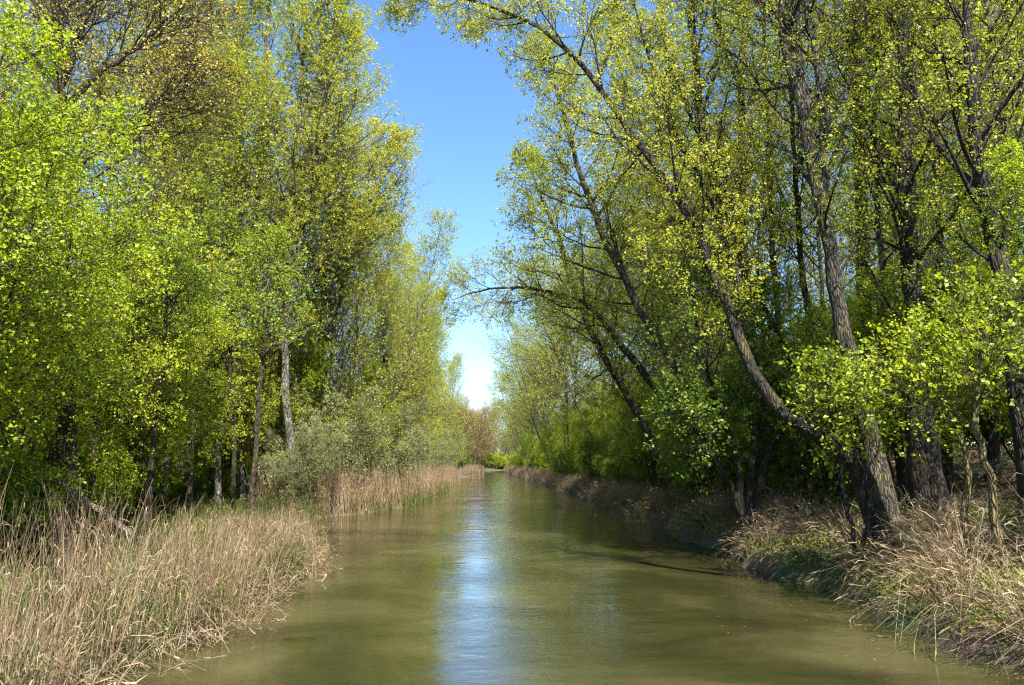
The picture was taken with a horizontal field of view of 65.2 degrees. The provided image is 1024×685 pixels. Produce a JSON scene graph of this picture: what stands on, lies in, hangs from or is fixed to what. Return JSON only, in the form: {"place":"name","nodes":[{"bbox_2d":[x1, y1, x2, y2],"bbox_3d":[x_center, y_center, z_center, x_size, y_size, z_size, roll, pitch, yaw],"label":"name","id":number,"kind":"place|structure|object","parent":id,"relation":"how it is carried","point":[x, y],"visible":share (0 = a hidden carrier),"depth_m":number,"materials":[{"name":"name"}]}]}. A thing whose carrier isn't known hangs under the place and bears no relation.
{"place":"outdoors","nodes":[
{"label":"outdoors","id":0,"kind":"place"},
{"bbox_2d":[0,444,1023,684],"bbox_3d":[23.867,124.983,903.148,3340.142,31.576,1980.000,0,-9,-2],"label":"ground","id":1,"kind":"structure","parent":0,"point":[988,654],"depth_m":17.71,"materials":[{"name":"brown soil"}]},
{"bbox_2d":[0,445,85,561],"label":"hazel bush","id":2,"kind":"object","parent":1,"relation":"on","point":[8,499],"visible":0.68,"depth_m":19.38,"materials":[{"name":"green plant"}]},
{"bbox_2d":[1,451,99,543],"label":"hazel bush","id":3,"kind":"object","parent":1,"relation":"on","point":[33,531],"visible":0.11,"depth_m":23.01,"materials":[{"name":"green plant"}]},
{"bbox_2d":[0,0,150,268],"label":"poplar tree","id":4,"kind":"object","parent":1,"relation":"on","point":[11,68],"visible":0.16,"depth_m":33.27,"materials":[{"name":"green plant"}]},
{"bbox_2d":[0,0,170,455],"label":"maple tree","id":5,"kind":"object","parent":1,"relation":"on","point":[29,200],"visible":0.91,"depth_m":14.38,"materials":[{"name":"green plant"}]},
{"bbox_2d":[45,435,143,539],"bbox_3d":[-13.995,4.774,26.161,3.628,3.598,4.432,4,-10,-26],"label":"hazel bush","id":6,"kind":"object","parent":1,"relation":"on","point":[104,478],"visible":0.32,"depth_m":26.33,"materials":[{"name":"green plant"}]},
{"bbox_2d":[13,227,188,537],"bbox_3d":[-13.784,1.254,26.398,4.528,10.787,5.114,-6,-10,34],"label":"slim tree","id":7,"kind":"object","parent":1,"relation":"on","point":[94,455],"visible":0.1,"depth_m":26.99,"materials":[{"name":"green plant"}]},
{"bbox_2d":[0,68,202,533],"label":"maple tree","id":8,"kind":"object","parent":1,"relation":"on","point":[121,192],"visible":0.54,"depth_m":17.09,"materials":[{"name":"green plant"}]},
{"bbox_2d":[3,305,217,517],"bbox_3d":[-17.303,2.895,35.282,8.418,10.023,9.462,3,-9,-17],"label":"maple tree","id":9,"kind":"object","parent":1,"relation":"on","point":[175,479],"visible":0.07,"depth_m":34.49,"materials":[{"name":"green plant"}]},
{"bbox_2d":[0,182,224,552],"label":"maple tree","id":10,"kind":"object","parent":1,"relation":"on","point":[108,315],"visible":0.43,"depth_m":21.23,"materials":[{"name":"green plant"}]},
{"bbox_2d":[6,320,236,472],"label":"maple tree","id":11,"kind":"object","parent":1,"relation":"on","point":[139,457],"visible":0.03,"depth_m":39.34,"materials":[{"name":"green plant"}]},
{"bbox_2d":[0,0,255,504],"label":"poplar tree","id":12,"kind":"object","parent":1,"relation":"on","point":[139,161],"visible":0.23,"depth_m":35.70,"materials":[{"name":"green plant"}]},
{"bbox_2d":[0,238,258,524],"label":"maple tree","id":13,"kind":"object","parent":1,"relation":"on","point":[166,389],"visible":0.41,"depth_m":29.52,"materials":[{"name":"green plant"}]},
{"bbox_2d":[0,0,274,560],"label":"budding tree","id":14,"kind":"object","parent":1,"relation":"on","point":[84,15],"visible":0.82,"depth_m":22.82,"materials":[{"name":"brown plant"}]},
{"bbox_2d":[40,0,268,514],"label":"poplar tree","id":15,"kind":"object","parent":1,"relation":"on","point":[202,157],"visible":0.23,"depth_m":41.31,"materials":[{"name":"green plant"}]},
{"bbox_2d":[0,492,330,684],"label":"green sedge","id":16,"kind":"object","parent":1,"relation":"on","point":[169,517],"visible":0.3,"depth_m":14.86,"materials":[{"name":"plant"}]},
{"bbox_2d":[0,465,341,684],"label":"reed bed","id":17,"kind":"object","parent":1,"relation":"on","point":[100,571],"visible":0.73,"depth_m":13.44,"materials":[{"name":"beige plant"}]},
{"bbox_2d":[48,465,150,547],"bbox_3d":[-9.919,3.849,18.947,3.652,1.852,0.225,-3,-9,21],"label":"fallen log","id":18,"kind":"object","parent":17,"relation":"on","point":[88,502],"visible":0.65,"depth_m":18.80,"materials":[{"name":"brown wood"}]},
{"bbox_2d":[108,219,236,529],"bbox_3d":[-12.635,1.117,28.600,4.962,11.582,4.233,4,-10,-25],"label":"slim tree","id":19,"kind":"object","parent":1,"relation":"on","point":[182,259],"visible":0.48,"depth_m":28.78,"materials":[{"name":"green plant"}]},
{"bbox_2d":[0,475,354,621],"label":"undergrowth","id":20,"kind":"object","parent":1,"relation":"on","point":[136,511],"visible":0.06,"depth_m":25.80,"materials":[{"name":"plant"}]},
{"bbox_2d":[139,195,224,513],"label":"slim tree","id":21,"kind":"object","parent":1,"relation":"on","point":[203,284],"visible":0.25,"depth_m":36.04,"materials":[{"name":"green plant"}]},
{"bbox_2d":[155,471,210,505],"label":"hazel bush","id":22,"kind":"object","parent":1,"relation":"on","point":[181,490],"visible":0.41,"depth_m":42.44,"materials":[{"name":"green plant"}]},
{"bbox_2d":[158,443,246,500],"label":"hazel bush","id":23,"kind":"object","parent":1,"relation":"on","point":[211,475],"visible":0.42,"depth_m":46.06,"materials":[{"name":"green plant"}]},
{"bbox_2d":[158,175,250,514],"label":"slim tree","id":24,"kind":"object","parent":1,"relation":"on","point":[189,471],"visible":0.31,"depth_m":38.31,"materials":[{"name":"green plant"}]},
{"bbox_2d":[191,205,273,510],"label":"slim tree","id":25,"kind":"object","parent":1,"relation":"on","point":[233,470],"visible":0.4,"depth_m":41.88,"materials":[{"name":"green plant"}]},
{"bbox_2d":[172,335,311,501],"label":"maple tree","id":26,"kind":"object","parent":1,"relation":"on","point":[269,405],"visible":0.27,"depth_m":46.22,"materials":[{"name":"green plant"}]},
{"bbox_2d":[166,48,332,508],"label":"poplar tree","id":27,"kind":"object","parent":1,"relation":"on","point":[218,447],"visible":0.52,"depth_m":44.82,"materials":[{"name":"green plant"}]},
{"bbox_2d":[170,35,332,504],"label":"poplar tree","id":28,"kind":"object","parent":1,"relation":"on","point":[242,475],"visible":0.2,"depth_m":46.66,"materials":[{"name":"green plant"}]},
{"bbox_2d":[165,0,349,502],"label":"poplar tree","id":29,"kind":"object","parent":1,"relation":"on","point":[259,3],"visible":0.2,"depth_m":51.91,"materials":[{"name":"green plant"}]},
{"bbox_2d":[210,216,316,519],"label":"slim tree","id":30,"kind":"object","parent":1,"relation":"on","point":[280,243],"visible":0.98,"depth_m":33.91,"materials":[{"name":"green plant"}]},
{"bbox_2d":[201,313,364,489],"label":"maple tree","id":31,"kind":"object","parent":1,"relation":"on","point":[310,371],"visible":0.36,"depth_m":50.76,"materials":[{"name":"green plant"}]},
{"bbox_2d":[257,416,349,505],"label":"willow bush","id":32,"kind":"object","parent":1,"relation":"on","point":[312,457],"visible":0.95,"depth_m":44.59,"materials":[{"name":"green plant"}]},
{"bbox_2d":[197,0,416,511],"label":"poplar tree","id":33,"kind":"object","parent":1,"relation":"on","point":[329,69],"visible":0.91,"depth_m":47.52,"materials":[{"name":"green plant"}]},
{"bbox_2d":[183,480,455,525],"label":"green sedge","id":34,"kind":"object","parent":1,"relation":"on","point":[274,501],"visible":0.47,"depth_m":43.74,"materials":[{"name":"green plant"}]},
{"bbox_2d":[261,374,385,495],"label":"willow bush","id":35,"kind":"object","parent":1,"relation":"on","point":[360,440],"visible":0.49,"depth_m":50.21,"materials":[{"name":"green plant"}]},
{"bbox_2d":[259,117,403,458],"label":"poplar tree","id":36,"kind":"object","parent":1,"relation":"on","point":[336,323],"visible":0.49,"depth_m":54.13,"materials":[{"name":"green plant"}]},
{"bbox_2d":[241,97,424,444],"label":"poplar tree","id":37,"kind":"object","parent":1,"relation":"on","point":[390,325],"visible":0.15,"depth_m":58.24,"materials":[{"name":"green plant"}]},
{"bbox_2d":[265,353,401,470],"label":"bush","id":38,"kind":"object","parent":1,"relation":"on","point":[367,381],"visible":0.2,"depth_m":58.37,"materials":[{"name":"green plant"}]},
{"bbox_2d":[249,7,435,448],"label":"poplar tree","id":39,"kind":"object","parent":1,"relation":"on","point":[387,190],"visible":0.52,"depth_m":57.11,"materials":[{"name":"green plant"}]},
{"bbox_2d":[244,453,459,516],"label":"reed bed","id":40,"kind":"object","parent":1,"relation":"on","point":[438,477],"visible":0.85,"depth_m":51.70,"materials":[{"name":"beige plant"}]},
{"bbox_2d":[298,398,427,490],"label":"willow bush","id":41,"kind":"object","parent":1,"relation":"on","point":[376,454],"visible":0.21,"depth_m":56.26,"materials":[{"name":"green plant"}]},
{"bbox_2d":[351,398,436,483],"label":"willow bush","id":42,"kind":"object","parent":1,"relation":"on","point":[406,421],"visible":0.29,"depth_m":65.07,"materials":[{"name":"green plant"}]},
{"bbox_2d":[324,199,469,448],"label":"poplar tree","id":43,"kind":"object","parent":1,"relation":"on","point":[433,262],"visible":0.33,"depth_m":74.82,"materials":[{"name":"green plant"}]},
{"bbox_2d":[351,235,447,452],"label":"poplar tree","id":44,"kind":"object","parent":1,"relation":"on","point":[410,320],"visible":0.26,"depth_m":82.24,"materials":[{"name":"green plant"}]},
{"bbox_2d":[344,209,456,466],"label":"poplar tree","id":45,"kind":"object","parent":1,"relation":"on","point":[390,318],"visible":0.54,"depth_m":67.25,"materials":[{"name":"green plant"}]},
{"bbox_2d":[364,252,459,433],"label":"poplar tree","id":46,"kind":"object","parent":1,"relation":"on","point":[433,312],"visible":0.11,"depth_m":89.64,"materials":[{"name":"green plant"}]},
{"bbox_2d":[400,288,464,456],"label":"poplar tree","id":47,"kind":"object","parent":1,"relation":"on","point":[444,403],"visible":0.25,"depth_m":113.67,"materials":[{"name":"green plant"}]},
{"bbox_2d":[428,348,472,459],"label":"poplar tree","id":48,"kind":"object","parent":1,"relation":"on","point":[460,359],"visible":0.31,"depth_m":152.87,"materials":[{"name":"green plant"}]},
{"bbox_2d":[456,392,502,466],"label":"budding tree","id":49,"kind":"object","parent":1,"relation":"on","point":[475,433],"visible":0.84,"depth_m":223.83,"materials":[{"name":"brown plant"}]},
{"bbox_2d":[479,369,554,467],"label":"poplar tree","id":50,"kind":"object","parent":1,"relation":"on","point":[495,383],"visible":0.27,"depth_m":185.91,"materials":[{"name":"green plant"}]},
{"bbox_2d":[480,311,572,470],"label":"poplar tree","id":51,"kind":"object","parent":1,"relation":"on","point":[515,385],"visible":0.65,"depth_m":136.70,"materials":[{"name":"green plant"}]},
{"bbox_2d":[506,251,604,475],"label":"poplar tree","id":52,"kind":"object","parent":1,"relation":"on","point":[553,363],"visible":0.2,"depth_m":103.26,"materials":[{"name":"green plant"}]},
{"bbox_2d":[474,222,637,439],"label":"poplar tree","id":53,"kind":"object","parent":1,"relation":"on","point":[562,370],"visible":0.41,"depth_m":87.14,"materials":[{"name":"green plant"}]},
{"bbox_2d":[543,398,603,476],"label":"maple tree","id":54,"kind":"object","parent":1,"relation":"on","point":[571,440],"visible":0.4,"depth_m":93.33,"materials":[{"name":"green plant"}]},
{"bbox_2d":[522,251,628,445],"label":"poplar tree","id":55,"kind":"object","parent":1,"relation":"on","point":[576,355],"visible":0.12,"depth_m":111.80,"materials":[{"name":"green plant"}]},
{"bbox_2d":[434,198,732,503],"bbox_3d":[3.202,0.779,37.707,13.922,14.457,6.710,0,-9,-2],"label":"leaning poplar","id":56,"kind":"object","parent":1,"relation":"on","point":[641,369],"visible":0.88,"depth_m":38.25,"materials":[{"name":"green plant"}]},
{"bbox_2d":[487,137,682,493],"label":"leaning poplar","id":57,"kind":"object","parent":1,"relation":"on","point":[529,154],"visible":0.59,"depth_m":47.91,"materials":[{"name":"green plant"}]},
{"bbox_2d":[540,231,639,479],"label":"poplar tree","id":58,"kind":"object","parent":1,"relation":"on","point":[592,390],"visible":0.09,"depth_m":92.77,"materials":[{"name":"green plant"}]},
{"bbox_2d":[591,447,638,482],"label":"hazel bush","id":59,"kind":"object","parent":1,"relation":"on","point":[613,472],"visible":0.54,"depth_m":67.13,"materials":[{"name":"green plant"}]},
{"bbox_2d":[500,20,747,498],"bbox_3d":[4.350,-3.853,34.271,7.168,22.528,9.589,8,-12,-44],"label":"leaning poplar","id":60,"kind":"object","parent":1,"relation":"on","point":[618,263],"visible":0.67,"depth_m":34.42,"materials":[{"name":"green plant"}]},
{"bbox_2d":[598,388,655,487],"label":"sapling","id":61,"kind":"object","parent":1,"relation":"on","point":[626,441],"visible":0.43,"depth_m":53.32,"materials":[{"name":"green plant"}]},
{"bbox_2d":[591,385,670,484],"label":"maple tree","id":62,"kind":"object","parent":1,"relation":"on","point":[615,430],"visible":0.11,"depth_m":60.08,"materials":[{"name":"green plant"}]},
{"bbox_2d":[374,0,898,563],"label":"leaning poplar","id":63,"kind":"object","parent":1,"relation":"on","point":[780,410],"visible":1,"depth_m":21.61,"materials":[{"name":"green plant"}]},
{"bbox_2d":[605,377,700,493],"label":"sapling","id":64,"kind":"object","parent":1,"relation":"on","point":[638,430],"visible":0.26,"depth_m":48.80,"materials":[{"name":"green plant"}]},
{"bbox_2d":[581,0,734,342],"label":"slim poplar","id":65,"kind":"object","parent":1,"relation":"on","point":[604,50],"visible":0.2,"depth_m":43.66,"materials":[{"name":"green plant"}]},
{"bbox_2d":[656,432,715,497],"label":"hazel bush","id":66,"kind":"object","parent":1,"relation":"on","point":[680,485],"visible":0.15,"depth_m":41.09,"materials":[{"name":"green plant"}]},
{"bbox_2d":[532,468,841,557],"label":"reed bed","id":67,"kind":"object","parent":1,"relation":"on","point":[576,481],"visible":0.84,"depth_m":32.68,"materials":[{"name":"brown plant"}]},
{"bbox_2d":[610,0,787,505],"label":"poplar tree","id":68,"kind":"object","parent":1,"relation":"on","point":[696,49],"visible":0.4,"depth_m":31.22,"materials":[{"name":"green plant"}]},
{"bbox_2d":[560,87,874,394],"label":"poplar tree","id":69,"kind":"object","parent":1,"relation":"on","point":[710,348],"visible":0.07,"depth_m":51.13,"materials":[{"name":"green plant"}]},
{"bbox_2d":[591,0,850,508],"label":"slim poplar","id":70,"kind":"object","parent":1,"relation":"on","point":[640,29],"visible":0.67,"depth_m":28.60,"materials":[{"name":"green plant"}]},
{"bbox_2d":[548,50,895,414],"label":"poplar tree","id":71,"kind":"object","parent":1,"relation":"on","point":[669,294],"visible":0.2,"depth_m":43.05,"materials":[{"name":"green plant"}]},
{"bbox_2d":[648,0,803,502],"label":"poplar tree","id":72,"kind":"object","parent":1,"relation":"on","point":[717,28],"visible":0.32,"depth_m":31.94,"materials":[{"name":"green plant"}]},
{"bbox_2d":[626,248,849,545],"bbox_3d":[7.363,1.761,26.542,7.769,10.335,5.018,2,-9,-14],"label":"alder clump","id":73,"kind":"object","parent":1,"relation":"on","point":[682,397],"visible":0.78,"depth_m":26.09,"materials":[{"name":"green plant"}]},
{"bbox_2d":[668,378,825,501],"bbox_3d":[10.755,4.575,35.689,7.498,6.495,8.026,0,-9,2],"label":"hazel bush","id":74,"kind":"object","parent":1,"relation":"on","point":[702,473],"visible":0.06,"depth_m":35.51,"materials":[{"name":"green plant"}]},
{"bbox_2d":[716,1,830,369],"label":"slim poplar","id":75,"kind":"object","parent":1,"relation":"on","point":[770,242],"visible":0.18,"depth_m":39.91,"materials":[{"name":"green plant"}]},
{"bbox_2d":[669,373,889,520],"bbox_3d":[10.485,3.802,29.293,8.026,5.764,7.054,2,-9,-16],"label":"hazel bush","id":76,"kind":"object","parent":1,"relation":"on","point":[788,463],"visible":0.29,"depth_m":28.16,"materials":[{"name":"green plant"}]},
{"bbox_2d":[562,1,1009,479],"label":"poplar tree","id":77,"kind":"object","parent":1,"relation":"on","point":[819,242],"visible":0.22,"depth_m":36.81,"materials":[{"name":"green plant"}]},
{"bbox_2d":[735,1,851,392],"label":"slim poplar","id":78,"kind":"object","parent":1,"relation":"on","point":[800,257],"visible":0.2,"depth_m":35.70,"materials":[{"name":"green plant"}]},
{"bbox_2d":[728,109,877,373],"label":"poplar tree","id":79,"kind":"object","parent":1,"relation":"on","point":[811,279],"visible":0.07,"depth_m":64.16,"materials":[{"name":"green plant"}]},
{"bbox_2d":[673,0,936,546],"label":"poplar tree","id":80,"kind":"object","parent":1,"relation":"on","point":[816,177],"visible":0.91,"depth_m":22.30,"materials":[{"name":"green plant"}]},
{"bbox_2d":[588,478,1023,675],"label":"green grass","id":81,"kind":"structure","parent":1,"relation":"on","point":[794,550],"depth_m":18.94,"materials":[{"name":"green plant"}]},
{"bbox_2d":[708,265,905,475],"bbox_3d":[13.522,1.567,35.939,8.634,9.996,8.270,-5,-11,27],"label":"elm tree","id":82,"kind":"object","parent":1,"relation":"on","point":[793,318],"visible":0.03,"depth_m":35.87,"materials":[{"name":"green plant"}]},
{"bbox_2d":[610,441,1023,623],"bbox_3d":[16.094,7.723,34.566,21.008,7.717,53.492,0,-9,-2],"label":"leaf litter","id":83,"kind":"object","parent":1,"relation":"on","point":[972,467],"visible":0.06,"depth_m":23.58,"materials":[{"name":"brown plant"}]},
{"bbox_2d":[700,0,938,459],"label":"poplar tree","id":84,"kind":"object","parent":1,"relation":"on","point":[856,207],"visible":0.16,"depth_m":30.69,"materials":[{"name":"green plant"}]},
{"bbox_2d":[628,441,1023,681],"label":"brushwood","id":85,"kind":"object","parent":1,"relation":"on","point":[920,508],"visible":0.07,"depth_m":23.22,"materials":[{"name":"brown plant"}]},
{"bbox_2d":[773,337,913,576],"bbox_3d":[7.824,2.741,18.893,2.860,5.929,3.361,0,-9,-2],"label":"alder clump","id":86,"kind":"object","parent":1,"relation":"on","point":[837,393],"visible":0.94,"depth_m":18.77,"materials":[{"name":"green plant"}]},
{"bbox_2d":[713,463,1023,677],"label":"reed bed","id":87,"kind":"object","parent":1,"relation":"on","point":[952,542],"visible":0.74,"depth_m":15.41,"materials":[{"name":"beige plant"}]},
{"bbox_2d":[789,0,962,497],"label":"slim poplar","id":88,"kind":"object","parent":1,"relation":"on","point":[898,461],"visible":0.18,"depth_m":28.63,"materials":[{"name":"green plant"}]},
{"bbox_2d":[781,261,995,512],"bbox_3d":[11.570,1.151,23.932,7.111,8.232,6.810,5,-10,-31],"label":"elm tree","id":89,"kind":"object","parent":1,"relation":"on","point":[885,289],"visible":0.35,"depth_m":23.37,"materials":[{"name":"green plant"}]},
{"bbox_2d":[756,0,1023,525],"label":"poplar tree","id":90,"kind":"object","parent":1,"relation":"on","point":[928,474],"visible":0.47,"depth_m":22.10,"materials":[{"name":"green plant"}]},
{"bbox_2d":[788,0,1023,349],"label":"poplar tree","id":91,"kind":"object","parent":1,"relation":"on","point":[1002,121],"visible":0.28,"depth_m":23.38,"materials":[{"name":"green plant"}]},
{"bbox_2d":[822,2,1021,451],"bbox_3d":[20.714,-7.071,40.619,10.404,25.851,15.030,-2,-10,13],"label":"poplar tree","id":92,"kind":"object","parent":1,"relation":"on","point":[893,254],"visible":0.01,"depth_m":39.51,"materials":[{"name":"green plant"}]},
{"bbox_2d":[836,0,1022,493],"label":"slim poplar","id":93,"kind":"object","parent":1,"relation":"on","point":[946,465],"visible":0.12,"depth_m":26.45,"materials":[{"name":"green plant"}]},
{"bbox_2d":[836,231,1022,451],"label":"elm tree","id":94,"kind":"object","parent":1,"relation":"on","point":[933,271],"visible":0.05,"depth_m":28.05,"materials":[{"name":"green plant"}]},
{"bbox_2d":[839,0,1023,539],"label":"poplar tree","id":95,"kind":"object","parent":1,"relation":"on","point":[978,139],"visible":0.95,"depth_m":18.63,"materials":[{"name":"green plant"}]},
{"bbox_2d":[840,299,1023,574],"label":"slim tree","id":96,"kind":"object","parent":1,"relation":"on","point":[909,338],"visible":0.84,"depth_m":16.17,"materials":[{"name":"green plant"}]},
{"bbox_2d":[841,0,1023,368],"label":"poplar tree","id":97,"kind":"object","parent":1,"relation":"on","point":[962,134],"visible":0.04,"depth_m":32.67,"materials":[{"name":"green plant"}]},
{"bbox_2d":[882,261,1023,465],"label":"elm tree","id":98,"kind":"object","parent":1,"relation":"on","point":[1000,409],"visible":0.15,"depth_m":23.89,"materials":[{"name":"green plant"}]},
{"bbox_2d":[887,127,1023,396],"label":"elm tree","id":99,"kind":"object","parent":1,"relation":"on","point":[989,268],"visible":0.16,"depth_m":19.87,"materials":[{"name":"green plant"}]},
{"bbox_2d":[903,251,1023,576],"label":"slim tree","id":100,"kind":"object","parent":1,"relation":"on","point":[978,398],"visible":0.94,"depth_m":15.29,"materials":[{"name":"green plant"}]},
{"bbox_2d":[914,0,1023,480],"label":"slim poplar","id":101,"kind":"object","parent":1,"relation":"on","point":[993,442],"visible":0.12,"depth_m":29.02,"materials":[{"name":"green plant"}]},
{"bbox_2d":[935,136,1023,365],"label":"maple tree","id":102,"kind":"object","parent":1,"relation":"on","point":[1017,176],"visible":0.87,"depth_m":15.78,"materials":[{"name":"green plant"}]},
{"bbox_2d":[0,0,1023,455],"label":"sky","id":103,"kind":"structure","parent":0,"point":[466,103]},
{"bbox_2d":[95,470,1023,684],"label":"river water","id":104,"kind":"structure","parent":0,"point":[501,577],"depth_m":15.76,"materials":[{"name":"green liquid"}]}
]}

